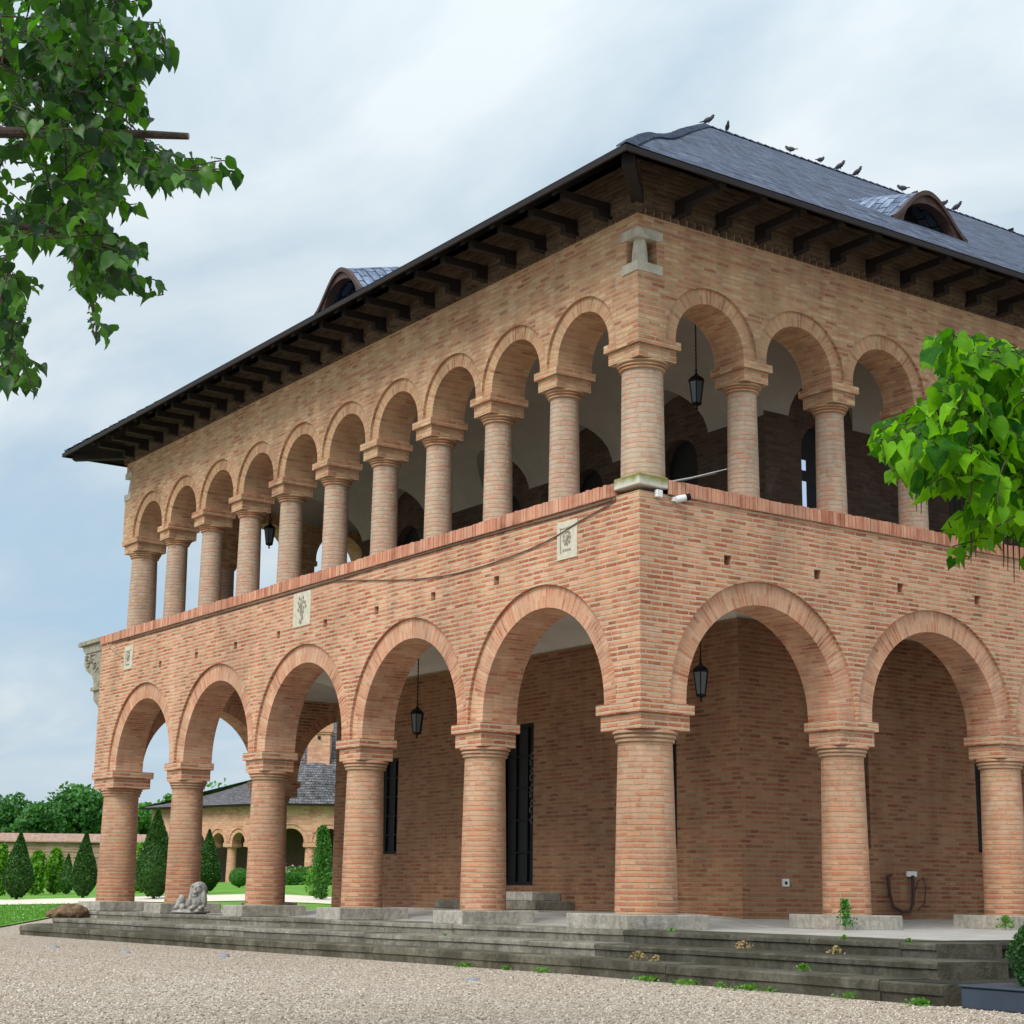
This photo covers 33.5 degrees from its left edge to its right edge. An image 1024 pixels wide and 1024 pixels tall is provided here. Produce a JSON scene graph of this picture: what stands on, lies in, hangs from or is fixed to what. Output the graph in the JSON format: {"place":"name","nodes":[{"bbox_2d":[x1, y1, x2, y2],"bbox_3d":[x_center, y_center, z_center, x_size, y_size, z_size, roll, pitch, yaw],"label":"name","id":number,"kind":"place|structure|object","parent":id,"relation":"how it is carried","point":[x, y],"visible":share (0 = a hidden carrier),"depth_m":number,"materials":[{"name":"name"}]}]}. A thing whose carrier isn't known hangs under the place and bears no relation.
{"place":"outdoors","nodes":[
{"label":"outdoors","id":0,"kind":"place"},
{"bbox_2d":[136,808,168,898],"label":"conical yew","id":1,"kind":"object","parent":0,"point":[151,865],"visible":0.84,"depth_m":54.46,"materials":[{"name":"green plant"}]},
{"bbox_2d":[0,894,330,904],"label":"garden path","id":2,"kind":"structure","parent":0,"point":[288,898],"depth_m":54.29,"materials":[{"name":"beige gravel"}]},
{"bbox_2d":[0,901,330,925],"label":"lawn","id":3,"kind":"structure","parent":0,"point":[311,906],"depth_m":50.95,"materials":[{"name":"green plant"}]},
{"bbox_2d":[0,902,77,924],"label":"grass","id":4,"kind":"structure","parent":3,"relation":"on","point":[20,915],"depth_m":47.59,"materials":[{"name":"green plant"}]},
{"bbox_2d":[0,882,331,899],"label":"lawn","id":5,"kind":"structure","parent":0,"point":[224,888],"depth_m":62.98,"materials":[{"name":"green plant"}]},
{"bbox_2d":[0,843,9,895],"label":"lime shrub","id":6,"kind":"object","parent":5,"relation":"on","point":[4,852],"visible":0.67,"depth_m":64.46,"materials":[{"name":"green plant"}]},
{"bbox_2d":[0,790,30,832],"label":"broadleaf tree","id":7,"kind":"object","parent":5,"relation":"on","point":[11,809],"visible":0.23,"depth_m":109.72,"materials":[{"name":"green plant"}]},
{"bbox_2d":[0,832,35,898],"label":"conical yew","id":8,"kind":"object","parent":5,"relation":"on","point":[17,877],"visible":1,"depth_m":56.43,"materials":[{"name":"green plant"}]},
{"bbox_2d":[27,849,48,894],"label":"lime shrub","id":9,"kind":"object","parent":5,"relation":"on","point":[38,861],"visible":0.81,"depth_m":64.37,"materials":[{"name":"green plant"}]},
{"bbox_2d":[11,800,66,832],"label":"broadleaf tree","id":10,"kind":"object","parent":5,"relation":"on","point":[40,817],"visible":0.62,"depth_m":105.52,"materials":[{"name":"green plant"}]},
{"bbox_2d":[45,847,64,893],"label":"lime shrub","id":11,"kind":"object","parent":5,"relation":"on","point":[56,863],"visible":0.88,"depth_m":65.33,"materials":[{"name":"green plant"}]},
{"bbox_2d":[58,853,72,893],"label":"conical yew","id":12,"kind":"object","parent":5,"relation":"on","point":[65,885],"visible":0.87,"depth_m":64.33,"materials":[{"name":"green plant"}]},
{"bbox_2d":[0,833,146,884],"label":"garden wall","id":13,"kind":"structure","parent":5,"relation":"on","point":[46,843],"depth_m":88.29,"materials":[{"name":"brick"}]},
{"bbox_2d":[45,781,103,833],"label":"broadleaf tree","id":14,"kind":"object","parent":5,"relation":"on","point":[80,806],"visible":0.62,"depth_m":112.07,"materials":[{"name":"green plant"}]},
{"bbox_2d":[69,831,97,897],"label":"conical yew","id":15,"kind":"object","parent":5,"relation":"on","point":[83,876],"visible":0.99,"depth_m":56.48,"materials":[{"name":"green plant"}]},
{"bbox_2d":[135,841,143,892],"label":"lime shrub","id":16,"kind":"object","parent":5,"relation":"on","point":[139,848],"visible":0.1,"depth_m":64.48,"materials":[{"name":"green plant"}]},
{"bbox_2d":[137,801,155,833],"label":"broadleaf tree","id":17,"kind":"object","parent":5,"relation":"on","point":[144,820],"visible":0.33,"depth_m":109.55,"materials":[{"name":"green plant"}]},
{"bbox_2d":[157,793,171,802],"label":"broadleaf tree","id":18,"kind":"object","parent":5,"relation":"on","point":[167,798],"depth_m":117.75,"materials":[{"name":"green plant"}]},
{"bbox_2d":[200,829,221,892],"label":"conical yew","id":19,"kind":"object","parent":5,"relation":"on","point":[211,876],"visible":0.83,"depth_m":60.43,"materials":[{"name":"green plant"}]},
{"bbox_2d":[204,778,230,790],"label":"broadleaf tree","id":20,"kind":"object","parent":5,"relation":"on","point":[210,784],"visible":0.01,"depth_m":128.49,"materials":[{"name":"green plant"}]},
{"bbox_2d":[228,868,246,887],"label":"round box shrub","id":21,"kind":"object","parent":5,"relation":"on","point":[237,877],"visible":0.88,"depth_m":70.10,"materials":[{"name":"green plant"}]},
{"bbox_2d":[139,722,336,881],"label":"garden building","id":22,"kind":"structure","parent":5,"relation":"on","point":[226,813],"depth_m":91.21,"materials":[{"name":"stone"}]},
{"bbox_2d":[286,865,298,879],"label":"rose bush","id":23,"kind":"object","parent":5,"relation":"on","point":[291,867],"visible":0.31,"depth_m":77.18,"materials":[{"name":"green plant"}]},
{"bbox_2d":[294,866,308,871],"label":"rose bush","id":24,"kind":"object","parent":5,"relation":"on","point":[300,868],"visible":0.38,"depth_m":77.12,"materials":[{"name":"green plant"}]},
{"bbox_2d":[300,865,312,871],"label":"rose bush","id":25,"kind":"object","parent":5,"relation":"on","point":[305,869],"visible":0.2,"depth_m":77.21,"materials":[{"name":"green plant"}]},
{"bbox_2d":[285,871,331,884],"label":"clipped hedge","id":26,"kind":"object","parent":5,"relation":"on","point":[290,877],"visible":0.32,"depth_m":74.02,"materials":[{"name":"green plant"}]},
{"bbox_2d":[301,867,323,895],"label":"lime shrub","id":27,"kind":"object","parent":5,"relation":"on","point":[310,872],"visible":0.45,"depth_m":56.56,"materials":[{"name":"green plant"}]},
{"bbox_2d":[310,824,332,898],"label":"slender cypress","id":28,"kind":"object","parent":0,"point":[320,858],"visible":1,"depth_m":54.76,"materials":[{"name":"green plant"}]},
{"bbox_2d":[0,901,1023,1023],"bbox_3d":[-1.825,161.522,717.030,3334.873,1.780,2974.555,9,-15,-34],"label":"gravel ground","id":29,"kind":"structure","parent":0,"point":[12,930],"depth_m":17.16,"materials":[{"name":"beige gravel"}]},
{"bbox_2d":[0,0,243,400],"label":"linden tree","id":30,"kind":"object","parent":29,"relation":"on","point":[89,149],"visible":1,"depth_m":8.16,"materials":[{"name":"green plant"}]},
{"bbox_2d":[217,953,229,956],"bbox_3d":[-4.346,6.680,25.649,0.189,0.060,0.234,9,-15,-34],"label":"field stone","id":31,"kind":"object","parent":29,"relation":"on","point":[223,955],"visible":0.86,"depth_m":25.58,"materials":[{"name":"grey stone"}]},
{"bbox_2d":[453,961,472,966],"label":"weed","id":32,"kind":"object","parent":29,"relation":"on","point":[462,964],"visible":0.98,"depth_m":22.93,"materials":[{"name":"green plant"}]},
{"bbox_2d":[466,977,479,980],"bbox_3d":[-0.442,5.301,19.308,0.146,0.047,0.200,9,-15,-34],"label":"field stone","id":33,"kind":"object","parent":29,"relation":"on","point":[472,979],"visible":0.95,"depth_m":19.26,"materials":[{"name":"grey stone"}]},
{"bbox_2d":[495,964,511,969],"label":"weed","id":34,"kind":"object","parent":29,"relation":"on","point":[504,967],"visible":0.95,"depth_m":22.15,"materials":[{"name":"green plant"}]},
{"bbox_2d":[19,907,1023,1006],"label":"stone steps","id":35,"kind":"structure","parent":29,"relation":"on","point":[936,962],"depth_m":21.99,"materials":[{"name":"grey stone"}]},
{"bbox_2d":[46,903,88,917],"bbox_3d":[-9.795,8.801,37.474,0.918,0.370,0.479,0,-13,5],"label":"broken stone","id":36,"kind":"object","parent":35,"relation":"on","point":[67,910],"visible":0.84,"depth_m":37.32,"materials":[{"name":"brown stone"}]},
{"bbox_2d":[171,882,209,913],"bbox_3d":[-6.453,7.760,34.231,0.792,0.653,0.496,0,-13,3],"label":"stone lion","id":37,"kind":"object","parent":35,"relation":"on","point":[195,902],"visible":0.98,"depth_m":34.12},
{"bbox_2d":[409,892,578,912],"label":"door steps","id":38,"kind":"structure","parent":35,"relation":"on","point":[537,902],"depth_m":30.56,"materials":[{"name":"stone"}]},
{"bbox_2d":[62,123,1023,929],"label":"palace","id":39,"kind":"structure","parent":35,"relation":"on","point":[850,725],"depth_m":28.45,"materials":[{"name":"brick"}]},
{"bbox_2d":[264,513,275,547],"bbox_3d":[-5.512,0.052,38.862,0.283,1.610,0.277,9,-15,-34],"label":"hanging lantern","id":40,"kind":"object","parent":39,"relation":"hanging from","point":[269,529],"visible":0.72,"depth_m":38.69,"materials":[{"name":"black metal"}]},
{"bbox_2d":[111,499,611,643],"bbox_3d":[-3.925,1.443,32.032,0.025,0.065,18.639,9,-15,-34],"label":"cable","id":41,"kind":"object","parent":39,"relation":"attached to","point":[381,566],"visible":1,"depth_m":29.45,"materials":[{"name":"black rubber"}]},
{"bbox_2d":[383,758,398,853],"bbox_3d":[-2.573,6.286,36.354,0.085,2.010,1.030,9,-15,-34],"label":"window","id":42,"kind":"structure","parent":39,"relation":"in","point":[391,773],"depth_m":36.37,"materials":[{"name":"black metal"}]},
{"bbox_2d":[404,528,418,544],"bbox_3d":[-2.151,1.743,37.850,0.060,2.880,1.000,9,-15,-34],"label":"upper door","id":43,"kind":"structure","parent":39,"relation":"in","point":[413,536],"depth_m":38.21,"materials":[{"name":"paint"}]},
{"bbox_2d":[410,659,423,737],"bbox_3d":[-1.790,3.325,32.385,0.283,1.960,0.277,9,-15,-34],"label":"hanging lantern","id":44,"kind":"object","parent":39,"relation":"hanging from","point":[417,714],"visible":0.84,"depth_m":32.18,"materials":[{"name":"black metal"}]},
{"bbox_2d":[320,498,615,583],"bbox_3d":[-1.031,0.804,27.959,0.020,0.501,8.778,9,-15,-34],"label":"cable","id":45,"kind":"object","parent":39,"relation":"attached to","point":[486,564],"visible":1,"depth_m":27.01,"materials":[{"name":"black rubber"}]},
{"bbox_2d":[513,496,519,511],"bbox_3d":[0.066,1.076,34.774,0.060,2.880,1.000,9,-15,-34],"label":"upper door","id":46,"kind":"structure","parent":39,"relation":"in","point":[516,507],"depth_m":35.00,"materials":[{"name":"paint"}]},
{"bbox_2d":[505,723,533,884],"bbox_3d":[0.204,5.571,32.472,0.085,3.020,1.140,9,-15,-34],"label":"door","id":47,"kind":"structure","parent":39,"relation":"in","point":[519,829],"depth_m":32.54,"materials":[{"name":"black metal"}]},
{"bbox_2d":[580,471,602,492],"bbox_3d":[1.621,0.607,32.617,0.060,2.880,1.000,9,-15,-34],"label":"upper door","id":48,"kind":"structure","parent":39,"relation":"in","point":[594,480],"depth_m":32.95,"materials":[{"name":"paint"}]},
{"bbox_2d":[655,489,662,497],"bbox_3d":[2.092,-0.261,24.279,0.110,0.110,0.068,9,-15,-34],"label":"junction box","id":49,"kind":"object","parent":39,"relation":"attached to","point":[658,493],"visible":1,"depth_m":24.25,"materials":[{"name":"white plastic"}]},
{"bbox_2d":[673,740,676,844],"bbox_3d":[2.638,4.770,29.111,0.085,1.840,0.930,9,-15,-34],"label":"window","id":50,"kind":"structure","parent":39,"relation":"in","point":[674,745],"depth_m":28.97,"materials":[{"name":"black metal"}]},
{"bbox_2d":[671,493,690,502],"bbox_3d":[2.430,-0.202,24.433,0.284,0.149,0.123,2,-13,-8],"label":"security camera","id":51,"kind":"object","parent":39,"relation":"attached to","point":[681,498],"visible":1,"depth_m":24.40,"materials":[{"name":"white plastic"}]},
{"bbox_2d":[670,442,697,484],"bbox_3d":[3.175,0.139,30.460,0.060,2.880,1.000,9,-15,-34],"label":"upper door","id":52,"kind":"structure","parent":39,"relation":"in","point":[684,463],"depth_m":30.73,"materials":[{"name":"paint"}]},
{"bbox_2d":[688,325,703,409],"bbox_3d":[2.911,-2.409,26.943,0.283,1.660,0.277,9,-15,-34],"label":"hanging lantern","id":53,"kind":"object","parent":39,"relation":"hanging from","point":[696,382],"visible":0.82,"depth_m":26.76,"materials":[{"name":"black metal"}]},
{"bbox_2d":[672,469,726,481],"bbox_3d":[2.581,-0.491,24.518,1.048,0.210,0.077,-3,-13,14],"label":"metal rod","id":54,"kind":"object","parent":39,"relation":"attached to","point":[693,477],"visible":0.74,"depth_m":24.48,"materials":[{"name":"grey metal"}]},
{"bbox_2d":[692,641,708,701],"bbox_3d":[2.906,1.987,26.298,0.283,1.900,0.277,9,-15,-34],"label":"hanging lantern","id":55,"kind":"object","parent":39,"relation":"hanging from","point":[700,672],"visible":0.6,"depth_m":26.09,"materials":[{"name":"black metal"}]},
{"bbox_2d":[699,114,714,122],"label":"pigeon","id":56,"kind":"object","parent":39,"relation":"on","point":[707,120],"visible":1,"depth_m":40.35,"materials":[{"name":"grey"}]},
{"bbox_2d":[725,120,729,130],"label":"pigeon","id":57,"kind":"object","parent":39,"relation":"on","point":[727,125],"visible":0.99,"depth_m":40.68,"materials":[{"name":"grey"}]},
{"bbox_2d":[782,879,788,886],"bbox_3d":[4.432,6.001,27.565,0.140,0.120,0.040,9,-15,-34],"label":"wall outlet","id":58,"kind":"object","parent":39,"relation":"attached to","point":[785,882],"depth_m":27.54,"materials":[{"name":"white plastic"}]},
{"bbox_2d":[785,146,797,152],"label":"pigeon","id":59,"kind":"object","parent":39,"relation":"on","point":[789,149],"visible":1,"depth_m":41.86,"materials":[{"name":"grey"}]},
{"bbox_2d":[801,429,816,507],"bbox_3d":[5.222,-0.046,29.535,1.000,2.880,0.100,9,-15,-34],"label":"upper door","id":60,"kind":"structure","parent":39,"relation":"in","point":[808,449],"depth_m":29.63,"materials":[{"name":"paint"}]},
{"bbox_2d":[815,156,823,161],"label":"pigeon","id":61,"kind":"object","parent":39,"relation":"on","point":[820,159],"visible":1,"depth_m":42.43,"materials":[{"name":"grey"}]},
{"bbox_2d":[834,160,844,168],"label":"pigeon","id":62,"kind":"object","parent":39,"relation":"on","point":[840,165],"visible":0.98,"depth_m":42.80,"materials":[{"name":"grey"}]},
{"bbox_2d":[852,166,861,174],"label":"pigeon","id":63,"kind":"object","parent":39,"relation":"on","point":[857,171],"visible":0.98,"depth_m":43.14,"materials":[{"name":"grey"}]},
{"bbox_2d":[896,184,909,191],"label":"pigeon","id":64,"kind":"object","parent":39,"relation":"on","point":[901,188],"visible":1,"depth_m":44.11,"materials":[{"name":"grey"}]},
{"bbox_2d":[887,871,926,912],"bbox_3d":[6.736,6.488,29.069,0.942,0.699,0.082,9,-15,-34],"label":"water pipe","id":65,"kind":"object","parent":39,"relation":"attached to","point":[912,874],"visible":1,"depth_m":29.09,"materials":[{"name":"black plastic"}]},
{"bbox_2d":[951,201,961,209],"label":"pigeon","id":66,"kind":"object","parent":39,"relation":"on","point":[956,206],"visible":0.97,"depth_m":45.25,"materials":[{"name":"grey"}]},
{"bbox_2d":[949,495,965,535],"bbox_3d":[8.268,0.463,31.644,1.000,2.880,0.060,9,-15,-34],"label":"upper door","id":67,"kind":"structure","parent":39,"relation":"in","point":[955,503],"depth_m":31.74,"materials":[{"name":"paint"}]},
{"bbox_2d":[974,760,981,852],"bbox_3d":[8.700,5.329,31.016,1.120,1.740,0.085,9,-15,-34],"label":"window","id":68,"kind":"structure","parent":39,"relation":"in","point":[977,772],"depth_m":30.85,"materials":[{"name":"black metal"}]},
{"bbox_2d":[628,950,648,959],"bbox_3d":[1.530,5.357,20.567,0.232,0.121,0.198,-6,-14,27],"label":"weed","id":69,"kind":"object","parent":35,"relation":"on","point":[637,953],"visible":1,"depth_m":20.55,"materials":[{"name":"beige plant"}]},
{"bbox_2d":[649,955,661,961],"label":"weed","id":70,"kind":"object","parent":35,"relation":"on","point":[656,957],"visible":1,"depth_m":20.20,"materials":[{"name":"beige plant"}]},
{"bbox_2d":[734,940,752,948],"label":"weed","id":71,"kind":"object","parent":35,"relation":"on","point":[745,944],"visible":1,"depth_m":19.96,"materials":[{"name":"beige plant"}]},
{"bbox_2d":[793,963,810,971],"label":"weed","id":72,"kind":"object","parent":35,"relation":"on","point":[800,968],"visible":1,"depth_m":17.91,"materials":[{"name":"green plant"}]},
{"bbox_2d":[826,945,845,954],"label":"weed","id":73,"kind":"object","parent":35,"relation":"on","point":[835,948],"visible":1,"depth_m":18.50,"materials":[{"name":"beige plant"}]},
{"bbox_2d":[833,898,857,929],"bbox_3d":[4.833,5.810,24.597,0.347,0.458,0.295,9,-15,-34],"label":"weed","id":74,"kind":"object","parent":35,"relation":"on","point":[844,904],"visible":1,"depth_m":24.58,"materials":[{"name":"green plant"}]},
{"bbox_2d":[996,915,1014,929],"bbox_3d":[7.649,6.373,26.447,0.290,0.236,0.267,9,-15,-34],"label":"weed","id":75,"kind":"object","parent":35,"relation":"on","point":[1006,918],"visible":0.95,"depth_m":26.44,"materials":[{"name":"green plant"}]},
{"bbox_2d":[529,967,553,972],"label":"weed","id":76,"kind":"object","parent":29,"relation":"on","point":[543,969],"visible":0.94,"depth_m":21.51,"materials":[{"name":"green plant"}]},
{"bbox_2d":[626,975,659,981],"bbox_3d":[1.575,5.378,19.621,0.449,0.090,0.411,3,-13,-12],"label":"weed","id":77,"kind":"object","parent":29,"relation":"on","point":[652,978],"visible":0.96,"depth_m":19.54,"materials":[{"name":"green plant"}]},
{"bbox_2d":[668,979,702,985],"bbox_3d":[1.977,5.219,18.888,0.591,0.089,0.411,0,-13,4],"label":"weed","id":78,"kind":"object","parent":29,"relation":"on","point":[687,981],"visible":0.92,"depth_m":18.87,"materials":[{"name":"green plant"}]},
{"bbox_2d":[714,981,727,987],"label":"weed","id":79,"kind":"object","parent":29,"relation":"on","point":[719,985],"visible":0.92,"depth_m":18.37,"materials":[{"name":"green plant"}]},
{"bbox_2d":[725,983,759,990],"bbox_3d":[2.535,5.011,17.943,0.534,0.096,0.415,9,-15,-34],"label":"weed","id":80,"kind":"object","parent":29,"relation":"on","point":[747,986],"visible":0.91,"depth_m":17.92,"materials":[{"name":"green plant"}]},
{"bbox_2d":[756,985,781,992],"bbox_3d":[2.663,4.949,17.633,0.170,0.094,0.311,9,-15,-34],"label":"weed","id":81,"kind":"object","parent":29,"relation":"on","point":[769,987],"visible":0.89,"depth_m":17.65,"materials":[{"name":"green plant"}]},
{"bbox_2d":[831,992,857,998],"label":"weed","id":82,"kind":"object","parent":29,"relation":"on","point":[850,994],"visible":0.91,"depth_m":16.57,"materials":[{"name":"green plant"}]},
{"bbox_2d":[903,997,932,1006],"bbox_3d":[3.759,4.528,15.733,0.326,0.099,0.320,4,-13,-16],"label":"weed","id":83,"kind":"object","parent":29,"relation":"on","point":[918,1001],"visible":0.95,"depth_m":15.70,"materials":[{"name":"green plant"}]},
{"bbox_2d":[867,328,1023,582],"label":"catalpa tree","id":84,"kind":"object","parent":29,"relation":"on","point":[959,431],"visible":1,"depth_m":9.34,"materials":[{"name":"green plant"}]},
{"bbox_2d":[958,984,1023,1013],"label":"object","id":85,"kind":"object","parent":29,"relation":"on","point":[1008,998],"visible":1,"depth_m":15.06,"materials":[{"name":"grey metal"}]},
{"bbox_2d":[1005,925,1023,985],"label":"box bush","id":86,"kind":"object","parent":29,"relation":"on","point":[1018,937],"visible":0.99,"depth_m":15.38,"materials":[{"name":"green plant"}]},
{"bbox_2d":[0,0,1023,823],"label":"sky","id":87,"kind":"structure","parent":0,"point":[359,133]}
]}

